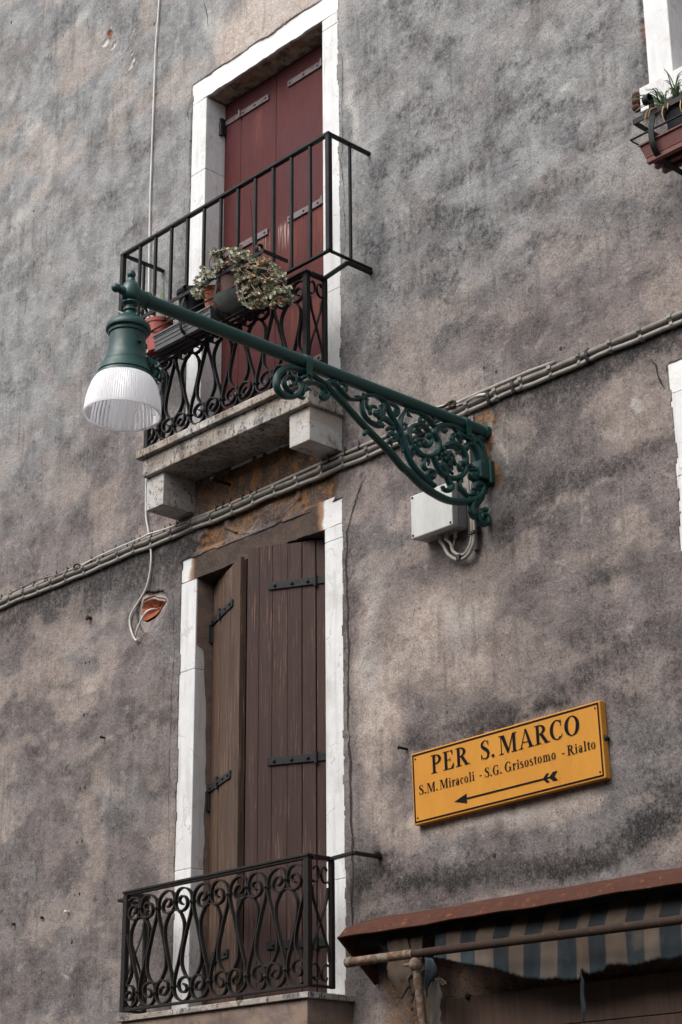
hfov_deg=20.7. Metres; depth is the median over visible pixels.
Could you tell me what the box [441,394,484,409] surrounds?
cable
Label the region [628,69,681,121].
grass plant
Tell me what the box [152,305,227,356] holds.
plant trough
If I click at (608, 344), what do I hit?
cable
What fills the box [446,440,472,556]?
wire
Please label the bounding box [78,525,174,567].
cable
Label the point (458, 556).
cable tie
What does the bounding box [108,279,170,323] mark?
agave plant
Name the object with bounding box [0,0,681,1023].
house
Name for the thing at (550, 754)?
direction sign
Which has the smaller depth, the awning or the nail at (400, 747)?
the awning
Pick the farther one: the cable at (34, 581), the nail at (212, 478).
the cable at (34, 581)
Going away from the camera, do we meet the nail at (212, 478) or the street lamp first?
the street lamp
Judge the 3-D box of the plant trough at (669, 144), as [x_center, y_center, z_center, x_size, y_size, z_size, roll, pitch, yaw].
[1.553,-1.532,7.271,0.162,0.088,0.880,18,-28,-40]
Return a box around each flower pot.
[146,316,173,357]
[176,285,204,311]
[202,285,219,307]
[214,288,250,315]
[219,262,245,315]
[663,101,681,129]
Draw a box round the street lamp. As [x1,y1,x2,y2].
[83,270,494,527]
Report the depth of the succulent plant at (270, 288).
8.96 m
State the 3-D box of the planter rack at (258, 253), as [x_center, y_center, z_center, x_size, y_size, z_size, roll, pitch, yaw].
[-0.667,-1.020,9.350,0.177,0.289,1.014,18,-28,-40]
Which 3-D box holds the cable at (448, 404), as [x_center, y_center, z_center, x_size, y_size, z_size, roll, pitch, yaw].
[0.457,-0.466,8.329,0.012,0.044,0.152,18,-28,-40]
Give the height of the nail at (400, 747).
0.019 m
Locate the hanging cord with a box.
[129,0,159,641]
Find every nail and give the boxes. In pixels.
[210,476,230,485]
[397,745,407,749]
[604,734,609,740]
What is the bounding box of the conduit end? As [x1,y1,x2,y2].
[135,608,157,635]
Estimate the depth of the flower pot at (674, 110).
7.45 m
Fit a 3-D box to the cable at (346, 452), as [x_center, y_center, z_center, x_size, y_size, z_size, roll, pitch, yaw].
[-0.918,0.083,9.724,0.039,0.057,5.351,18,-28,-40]
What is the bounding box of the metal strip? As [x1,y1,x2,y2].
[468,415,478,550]
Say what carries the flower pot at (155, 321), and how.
on the planter rack at (258, 253)
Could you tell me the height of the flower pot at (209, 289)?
0.123 m
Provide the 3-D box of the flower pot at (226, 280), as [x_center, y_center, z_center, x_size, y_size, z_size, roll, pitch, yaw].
[-0.523,-1.093,9.233,0.187,0.220,0.187,18,-28,-40]
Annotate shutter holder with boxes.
[632,92,640,112]
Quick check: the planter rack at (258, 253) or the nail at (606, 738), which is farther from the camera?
the planter rack at (258, 253)
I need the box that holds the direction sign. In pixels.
[411,700,610,825]
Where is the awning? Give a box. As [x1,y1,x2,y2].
[337,867,681,1023]
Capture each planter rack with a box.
[140,243,287,366]
[630,93,681,175]
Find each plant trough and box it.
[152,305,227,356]
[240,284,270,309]
[638,123,681,173]
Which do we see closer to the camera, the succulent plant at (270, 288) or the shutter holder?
the shutter holder
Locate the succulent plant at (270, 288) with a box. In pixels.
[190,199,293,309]
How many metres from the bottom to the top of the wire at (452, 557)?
0.639 m
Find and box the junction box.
[411,482,466,543]
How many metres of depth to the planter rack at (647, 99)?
7.50 m
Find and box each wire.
[440,419,476,561]
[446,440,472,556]
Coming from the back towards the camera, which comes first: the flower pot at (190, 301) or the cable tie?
the flower pot at (190, 301)
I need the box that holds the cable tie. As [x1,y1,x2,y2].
[456,554,460,561]
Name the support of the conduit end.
attached to the house
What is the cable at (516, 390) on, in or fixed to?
attached to the house
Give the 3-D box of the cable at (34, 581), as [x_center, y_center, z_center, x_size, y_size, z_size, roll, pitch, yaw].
[-1.711,0.393,10.511,0.008,0.029,0.563,18,-28,-40]
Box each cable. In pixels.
[0,310,681,605]
[0,319,681,609]
[0,360,556,599]
[8,571,64,594]
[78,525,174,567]
[438,400,455,407]
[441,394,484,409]
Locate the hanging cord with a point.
(137, 603)
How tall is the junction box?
0.234 m

